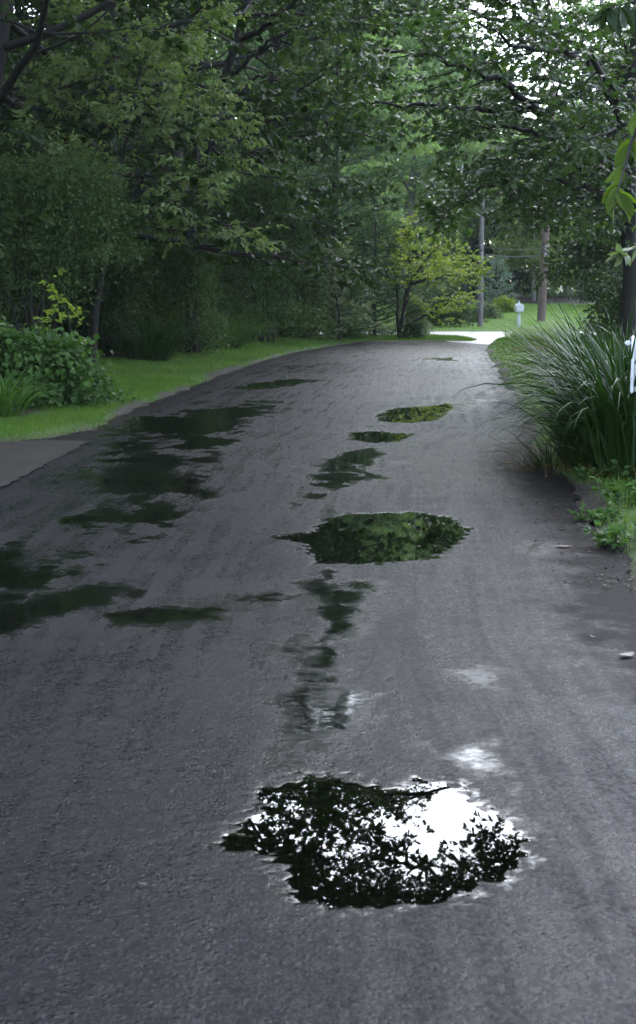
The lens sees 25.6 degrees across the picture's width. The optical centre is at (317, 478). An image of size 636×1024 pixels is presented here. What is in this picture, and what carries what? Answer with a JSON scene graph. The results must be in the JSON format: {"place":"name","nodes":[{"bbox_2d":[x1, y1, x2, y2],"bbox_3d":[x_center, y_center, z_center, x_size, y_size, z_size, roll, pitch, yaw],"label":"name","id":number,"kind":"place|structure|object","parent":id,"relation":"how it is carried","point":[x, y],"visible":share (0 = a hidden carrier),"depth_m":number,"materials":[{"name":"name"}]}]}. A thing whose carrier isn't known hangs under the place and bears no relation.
{"place":"outdoors","nodes":[
{"label":"outdoors","id":0,"kind":"place"},
{"bbox_2d":[0,440,89,486],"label":"driveway","id":1,"kind":"structure","parent":0,"point":[20,458],"depth_m":13.19,"materials":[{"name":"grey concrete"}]},
{"bbox_2d":[0,342,635,1023],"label":"road","id":2,"kind":"structure","parent":0,"point":[312,710],"depth_m":5.00,"materials":[{"name":"grey asphalt"}]},
{"bbox_2d":[245,379,316,388],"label":"puddle","id":3,"kind":"object","parent":2,"relation":"on","point":[263,385],"visible":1,"depth_m":23.63,"materials":[{"name":"black liquid"}]},
{"bbox_2d":[2,365,635,589],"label":"leaf litter","id":4,"kind":"object","parent":2,"relation":"on","point":[448,488],"visible":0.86,"depth_m":10.59,"materials":[{"name":"plant"}]},
{"bbox_2d":[350,431,410,442],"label":"puddle","id":5,"kind":"object","parent":2,"relation":"on","point":[374,436],"visible":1,"depth_m":14.97,"materials":[{"name":"green liquid"}]},
{"bbox_2d":[377,403,451,422],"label":"puddle","id":6,"kind":"object","parent":2,"relation":"on","point":[410,414],"visible":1,"depth_m":17.71,"materials":[{"name":"green liquid"}]},
{"bbox_2d":[620,652,633,655],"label":"fallen leaf","id":7,"kind":"object","parent":2,"relation":"on","point":[628,653],"visible":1,"depth_m":5.86,"materials":[{"name":"white plant"}]},
{"bbox_2d":[0,285,635,807],"bbox_3d":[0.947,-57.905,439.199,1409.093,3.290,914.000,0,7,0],"label":"ground","id":8,"kind":"structure","parent":0,"point":[586,493],"depth_m":24.94,"materials":[{"name":"green plant"}]},
{"bbox_2d":[0,363,66,417],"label":"strap leaf clump","id":9,"kind":"object","parent":8,"relation":"on","point":[5,411],"visible":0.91,"depth_m":16.19,"materials":[{"name":"green plant"}]},
{"bbox_2d":[0,315,115,408],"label":"vine shrub","id":10,"kind":"object","parent":8,"relation":"on","point":[20,352],"visible":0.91,"depth_m":17.68,"materials":[{"name":"green plant"}]},
{"bbox_2d":[33,268,86,342],"bbox_3d":[-3.468,-1.938,19.100,0.845,1.839,0.828,4,8,25],"label":"sapling","id":11,"kind":"object","parent":8,"relation":"on","point":[55,310],"visible":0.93,"depth_m":18.87,"materials":[{"name":"green plant"}]},
{"bbox_2d":[0,0,157,284],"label":"maple tree","id":12,"kind":"object","parent":8,"relation":"on","point":[47,122],"visible":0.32,"depth_m":29.00,"materials":[{"name":"green plant"}]},
{"bbox_2d":[0,127,166,338],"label":"tall shrub","id":13,"kind":"object","parent":8,"relation":"on","point":[63,216],"visible":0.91,"depth_m":23.76,"materials":[{"name":"green plant"}]},
{"bbox_2d":[43,351,140,404],"bbox_3d":[-3.202,-1.320,18.864,1.445,0.822,1.398,3,8,19],"label":"vine shrub","id":14,"kind":"object","parent":8,"relation":"on","point":[110,397],"visible":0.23,"depth_m":18.84,"materials":[{"name":"green plant"}]},
{"bbox_2d":[33,241,175,357],"bbox_3d":[-4.637,-3.826,29.964,3.226,2.643,2.650,0,7,0],"label":"tall shrub","id":15,"kind":"object","parent":8,"relation":"on","point":[117,293],"visible":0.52,"depth_m":29.58,"materials":[{"name":"green plant"}]},
{"bbox_2d":[0,0,270,333],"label":"woods","id":16,"kind":"object","parent":8,"relation":"on","point":[21,319],"visible":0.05,"depth_m":41.81,"materials":[{"name":"green plant"}]},
{"bbox_2d":[0,0,284,264],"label":"maple tree","id":17,"kind":"object","parent":8,"relation":"on","point":[37,37],"visible":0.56,"depth_m":24.14,"materials":[{"name":"green plant"}]},
{"bbox_2d":[0,0,289,365],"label":"dogwood tree","id":18,"kind":"object","parent":8,"relation":"on","point":[103,111],"visible":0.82,"depth_m":25.90,"materials":[{"name":"green plant"}]},
{"bbox_2d":[77,301,214,361],"bbox_3d":[-3.565,-3.165,29.378,3.126,1.364,3.237,1,8,5],"label":"shrub","id":19,"kind":"object","parent":8,"relation":"on","point":[139,343],"visible":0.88,"depth_m":29.00,"materials":[{"name":"green plant"}]},
{"bbox_2d":[120,183,206,342],"bbox_3d":[-3.996,-4.926,33.071,3.019,4.004,2.730,0,7,0],"label":"tall shrub","id":20,"kind":"object","parent":8,"relation":"on","point":[155,308],"visible":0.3,"depth_m":32.58,"materials":[{"name":"green plant"}]},
{"bbox_2d":[137,223,239,353],"bbox_3d":[-3.188,-4.406,32.713,2.761,3.193,2.439,0,7,0],"label":"tall shrub","id":21,"kind":"object","parent":8,"relation":"on","point":[204,268],"visible":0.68,"depth_m":32.41,"materials":[{"name":"green plant"}]},
{"bbox_2d":[125,183,261,331],"bbox_3d":[-3.657,-6.097,39.555,3.950,4.599,3.890,5,9,36],"label":"tall shrub","id":22,"kind":"object","parent":8,"relation":"on","point":[228,305],"visible":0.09,"depth_m":39.38,"materials":[{"name":"green plant"}]},
{"bbox_2d":[10,0,410,306],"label":"maple tree","id":23,"kind":"object","parent":8,"relation":"on","point":[324,147],"visible":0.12,"depth_m":44.24,"materials":[{"name":"green plant"}]},
{"bbox_2d":[0,0,427,331],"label":"maple tree","id":24,"kind":"object","parent":8,"relation":"on","point":[317,115],"visible":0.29,"depth_m":40.46,"materials":[{"name":"green plant"}]},
{"bbox_2d":[0,0,440,352],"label":"maple tree","id":25,"kind":"object","parent":8,"relation":"on","point":[265,93],"visible":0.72,"depth_m":30.77,"materials":[{"name":"green plant"}]},
{"bbox_2d":[43,0,434,291],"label":"maple tree","id":26,"kind":"object","parent":8,"relation":"on","point":[354,14],"visible":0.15,"depth_m":48.33,"materials":[{"name":"green plant"}]},
{"bbox_2d":[205,304,281,349],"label":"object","id":27,"kind":"object","parent":8,"relation":"on","point":[243,336],"visible":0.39,"depth_m":35.95,"materials":[{"name":"green plant"}]},
{"bbox_2d":[133,0,356,352],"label":"leaning tree","id":28,"kind":"object","parent":8,"relation":"on","point":[259,31],"visible":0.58,"depth_m":31.29,"materials":[{"name":"green plant"}]},
{"bbox_2d":[133,0,365,291],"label":"broadleaf tree","id":29,"kind":"object","parent":8,"relation":"on","point":[224,47],"visible":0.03,"depth_m":68.69,"materials":[{"name":"green plant"}]},
{"bbox_2d":[204,152,334,341],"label":"tall shrub","id":30,"kind":"object","parent":8,"relation":"on","point":[249,188],"visible":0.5,"depth_m":40.05,"materials":[{"name":"green plant"}]},
{"bbox_2d":[261,327,288,337],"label":"shrub","id":31,"kind":"object","parent":8,"relation":"on","point":[276,333],"visible":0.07,"depth_m":45.59,"materials":[{"name":"green plant"}]},
{"bbox_2d":[198,1,390,318],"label":"pine tree","id":32,"kind":"object","parent":8,"relation":"on","point":[258,65],"visible":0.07,"depth_m":61.18,"materials":[{"name":"green plant"}]},
{"bbox_2d":[260,231,343,338],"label":"tall shrub","id":33,"kind":"object","parent":8,"relation":"on","point":[300,290],"visible":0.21,"depth_m":44.74,"materials":[{"name":"green plant"}]},
{"bbox_2d":[28,14,613,296],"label":"distant woods","id":34,"kind":"object","parent":8,"relation":"on","point":[568,286],"visible":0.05,"depth_m":114.44,"materials":[{"name":"green plant"}]},
{"bbox_2d":[207,0,442,301],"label":"broadleaf tree","id":35,"kind":"object","parent":8,"relation":"on","point":[401,145],"visible":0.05,"depth_m":75.13,"materials":[{"name":"green plant"}]},
{"bbox_2d":[213,0,450,333],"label":"pine tree","id":36,"kind":"object","parent":8,"relation":"on","point":[337,169],"visible":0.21,"depth_m":52.80,"materials":[{"name":"green plant"}]},
{"bbox_2d":[289,235,394,340],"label":"layered shrub","id":37,"kind":"object","parent":8,"relation":"on","point":[357,312],"visible":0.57,"depth_m":43.91,"materials":[{"name":"green plant"}]},
{"bbox_2d":[329,318,372,338],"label":"shrub","id":38,"kind":"object","parent":8,"relation":"on","point":[351,334],"visible":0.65,"depth_m":46.09,"materials":[{"name":"green plant"}]},
{"bbox_2d":[320,203,426,336],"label":"pine tree","id":39,"kind":"object","parent":8,"relation":"on","point":[375,316],"visible":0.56,"depth_m":48.75,"materials":[{"name":"green plant"}]},
{"bbox_2d":[262,0,549,31],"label":"roadside tree","id":40,"kind":"object","parent":8,"relation":"on","point":[499,7],"visible":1,"depth_m":14.67,"materials":[{"name":"green plant"}]},
{"bbox_2d":[395,317,428,338],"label":"boxwood shrub","id":41,"kind":"object","parent":8,"relation":"on","point":[414,331],"visible":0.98,"depth_m":46.40,"materials":[{"name":"green plant"}]},
{"bbox_2d":[402,293,436,334],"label":"tall shrub","id":42,"kind":"object","parent":8,"relation":"on","point":[415,311],"visible":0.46,"depth_m":50.00,"materials":[{"name":"green plant"}]},
{"bbox_2d":[332,0,513,299],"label":"broadleaf tree","id":43,"kind":"object","parent":8,"relation":"on","point":[477,147],"visible":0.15,"depth_m":92.58,"materials":[{"name":"green plant"}]},
{"bbox_2d":[390,289,455,325],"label":"shrub","id":44,"kind":"object","parent":8,"relation":"on","point":[405,316],"visible":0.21,"depth_m":62.24,"materials":[{"name":"green plant"}]},
{"bbox_2d":[259,303,604,331],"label":"lawn grass","id":45,"kind":"structure","parent":8,"relation":"on","point":[554,314],"depth_m":68.71,"materials":[{"name":"green plant"}]},
{"bbox_2d":[370,207,494,337],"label":"yellowing tree","id":46,"kind":"object","parent":8,"relation":"on","point":[461,273],"visible":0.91,"depth_m":46.74,"materials":[{"name":"green plant"}]},
{"bbox_2d":[410,284,474,326],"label":"shrub","id":47,"kind":"object","parent":8,"relation":"on","point":[458,315],"visible":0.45,"depth_m":61.32,"materials":[{"name":"green plant"}]},
{"bbox_2d":[400,62,533,296],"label":"broadleaf tree","id":48,"kind":"object","parent":8,"relation":"on","point":[488,204],"visible":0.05,"depth_m":103.86,"materials":[{"name":"green plant"}]},
{"bbox_2d":[449,303,490,322],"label":"shrub","id":49,"kind":"object","parent":8,"relation":"on","point":[468,309],"visible":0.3,"depth_m":65.22,"materials":[{"name":"green plant"}]},
{"bbox_2d":[306,0,635,347],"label":"oak tree","id":50,"kind":"object","parent":8,"relation":"on","point":[538,31],"visible":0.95,"depth_m":24.90,"materials":[{"name":"green plant"}]},
{"bbox_2d":[461,166,490,326],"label":"utility pole","id":51,"kind":"object","parent":8,"relation":"on","point":[480,287],"visible":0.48,"depth_m":60.69,"materials":[{"name":"wood"}]},
{"bbox_2d":[363,254,571,257],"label":"overhead wire","id":52,"kind":"object","parent":51,"relation":"attached to","point":[487,255],"visible":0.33,"depth_m":61.58,"materials":[{"name":"black metal"}]},
{"bbox_2d":[455,243,607,249],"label":"overhead wire","id":53,"kind":"object","parent":51,"relation":"attached to","point":[496,248],"visible":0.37,"depth_m":61.04,"materials":[{"name":"black metal"}]},
{"bbox_2d":[476,302,503,318],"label":"shrub","id":54,"kind":"object","parent":8,"relation":"on","point":[491,312],"visible":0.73,"depth_m":69.21,"materials":[{"name":"green plant"}]},
{"bbox_2d":[452,143,550,297],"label":"broadleaf tree","id":55,"kind":"object","parent":8,"relation":"on","point":[522,276],"visible":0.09,"depth_m":105.50,"materials":[{"name":"green plant"}]},
{"bbox_2d":[475,250,528,308],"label":"spruce tree","id":56,"kind":"object","parent":8,"relation":"on","point":[498,283],"visible":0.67,"depth_m":81.01,"materials":[{"name":"green plant"}]},
{"bbox_2d":[492,295,516,312],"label":"shrub","id":57,"kind":"object","parent":8,"relation":"on","point":[505,304],"visible":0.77,"depth_m":77.07,"materials":[{"name":"green plant"}]},
{"bbox_2d":[496,325,531,337],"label":"grass tuft","id":58,"kind":"object","parent":8,"relation":"on","point":[516,335],"visible":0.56,"depth_m":46.61,"materials":[{"name":"green plant"}]},
{"bbox_2d":[514,301,523,326],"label":"mailbox","id":59,"kind":"object","parent":8,"relation":"on","point":[518,308],"visible":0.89,"depth_m":60.44,"materials":[{"name":"white paint"}]},
{"bbox_2d":[516,304,522,310],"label":"door","id":60,"kind":"structure","parent":59,"relation":"in","point":[519,307],"depth_m":60.27,"materials":[{"name":"white paint"}]},
{"bbox_2d":[452,414,589,479],"bbox_3d":[2.030,-0.366,12.293,1.721,0.570,1.687,-6,10,-39],"label":"grass clump","id":61,"kind":"object","parent":8,"relation":"on","point":[546,460],"visible":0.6,"depth_m":12.16,"materials":[{"name":"green plant"}]},
{"bbox_2d":[515,324,546,339],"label":"grass tuft","id":62,"kind":"object","parent":8,"relation":"on","point":[523,332],"visible":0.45,"depth_m":45.54,"materials":[{"name":"green plant"}]},
{"bbox_2d":[485,180,577,300],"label":"broadleaf tree","id":63,"kind":"object","parent":8,"relation":"on","point":[514,248],"visible":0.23,"depth_m":96.69,"materials":[{"name":"green plant"}]},
{"bbox_2d":[498,340,564,352],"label":"grass tuft","id":64,"kind":"object","parent":8,"relation":"on","point":[524,349],"visible":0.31,"depth_m":35.82,"materials":[{"name":"green plant"}]},
{"bbox_2d":[449,287,635,483],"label":"grass clump","id":65,"kind":"object","parent":8,"relation":"on","point":[613,404],"visible":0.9,"depth_m":11.27,"materials":[{"name":"green plant"}]},
{"bbox_2d":[536,85,562,320],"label":"utility pole","id":66,"kind":"object","parent":8,"relation":"on","point":[542,296],"visible":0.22,"depth_m":66.19,"materials":[{"name":"wood"}]},
{"bbox_2d":[529,324,571,340],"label":"grass tuft","id":67,"kind":"object","parent":8,"relation":"on","point":[542,329],"visible":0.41,"depth_m":43.62,"materials":[{"name":"green plant"}]},
{"bbox_2d":[517,338,584,349],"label":"grass tuft","id":68,"kind":"object","parent":8,"relation":"on","point":[546,346],"visible":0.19,"depth_m":37.11,"materials":[{"name":"green plant"}]},
{"bbox_2d":[469,288,635,446],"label":"grass clump","id":69,"kind":"object","parent":8,"relation":"on","point":[627,337],"visible":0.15,"depth_m":13.06,"materials":[{"name":"green plant"}]},
{"bbox_2d":[471,371,634,476],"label":"grass clump","id":70,"kind":"object","parent":8,"relation":"on","point":[577,457],"visible":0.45,"depth_m":11.81,"materials":[{"name":"green plant"}]},
{"bbox_2d":[535,320,578,335],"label":"grass tuft","id":71,"kind":"object","parent":8,"relation":"on","point":[551,327],"visible":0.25,"depth_m":47.59,"materials":[{"name":"green plant"}]},
{"bbox_2d":[495,313,635,420],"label":"grass clump","id":72,"kind":"object","parent":8,"relation":"on","point":[577,360],"visible":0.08,"depth_m":12.74,"materials":[{"name":"green plant"}]},
{"bbox_2d":[544,324,593,342],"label":"grass tuft","id":73,"kind":"object","parent":8,"relation":"on","point":[562,333],"visible":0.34,"depth_m":41.63,"materials":[{"name":"green plant"}]},
{"bbox_2d":[512,34,629,338],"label":"broadleaf tree","id":74,"kind":"object","parent":8,"relation":"on","point":[598,251],"visible":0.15,"depth_m":45.67,"materials":[{"name":"green plant"}]},
{"bbox_2d":[514,0,632,270],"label":"broadleaf tree","id":75,"kind":"object","parent":8,"relation":"on","point":[581,7],"visible":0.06,"depth_m":100.69,"materials":[{"name":"green plant"}]},
{"bbox_2d":[544,327,631,365],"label":"grass","id":76,"kind":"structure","parent":8,"relation":"on","point":[596,346],"depth_m":26.86,"materials":[{"name":"green plant"}]},
{"bbox_2d":[571,463,608,479],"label":"weed","id":77,"kind":"object","parent":8,"relation":"on","point":[582,472],"visible":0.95,"depth_m":11.25,"materials":[{"name":"green plant"}]},
{"bbox_2d":[560,202,622,303],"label":"broadleaf tree","id":78,"kind":"object","parent":8,"relation":"on","point":[586,291],"visible":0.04,"depth_m":87.08,"materials":[{"name":"green plant"}]},
{"bbox_2d":[569,501,620,525],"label":"weed","id":79,"kind":"object","parent":8,"relation":"on","point":[601,516],"visible":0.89,"depth_m":9.35,"materials":[{"name":"green plant"}]},
{"bbox_2d":[575,262,622,352],"bbox_3d":[7.707,-4.090,33.824,3.187,2.377,2.947,0,7,0],"label":"shrub","id":80,"kind":"object","parent":8,"relation":"on","point":[618,285],"visible":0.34,"depth_m":33.79,"materials":[{"name":"green plant"}]},
{"bbox_2d":[581,518,635,549],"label":"weed","id":81,"kind":"object","parent":8,"relation":"on","point":[607,536],"visible":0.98,"depth_m":8.38,"materials":[{"name":"green plant"}]},
{"bbox_2d":[589,476,635,504],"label":"weed","id":82,"kind":"object","parent":8,"relation":"on","point":[615,489],"visible":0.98,"depth_m":9.93,"materials":[{"name":"green plant"}]},
{"bbox_2d":[601,459,635,479],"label":"weed","id":83,"kind":"object","parent":8,"relation":"on","point":[626,470],"visible":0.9,"depth_m":11.15,"materials":[{"name":"green plant"}]},
{"bbox_2d":[625,336,635,392],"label":"mailbox","id":84,"kind":"object","parent":8,"relation":"on","point":[633,371],"visible":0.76,"depth_m":10.77,"materials":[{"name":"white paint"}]},
{"bbox_2d":[625,336,634,392],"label":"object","id":85,"kind":"structure","parent":84,"relation":"in","point":[627,342],"depth_m":10.77,"materials":[{"name":"white paint"}]},
{"bbox_2d":[14,0,632,283],"label":"sky","id":86,"kind":"structure","parent":0,"point":[473,6],"materials":[{"name":"white"}]},
{"bbox_2d":[249,331,596,343],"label":"cross street","id":87,"kind":"structure","parent":0,"point":[486,339],"depth_m":53.11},
{"bbox_2d":[589,0,635,38],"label":"leafy branch","id":88,"kind":"object","parent":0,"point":[617,18],"visible":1,"depth_m":8.36,"materials":[{"name":"green plant"}]},
{"bbox_2d":[602,112,635,223],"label":"leafy branch","id":89,"kind":"object","parent":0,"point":[614,195],"visible":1,"depth_m":5.76,"materials":[{"name":"green plant"}]},
{"bbox_2d":[604,243,635,266],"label":"leafy branch","id":90,"kind":"object","parent":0,"point":[619,254],"visible":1,"depth_m":9.31,"materials":[{"name":"green plant"}]}
]}

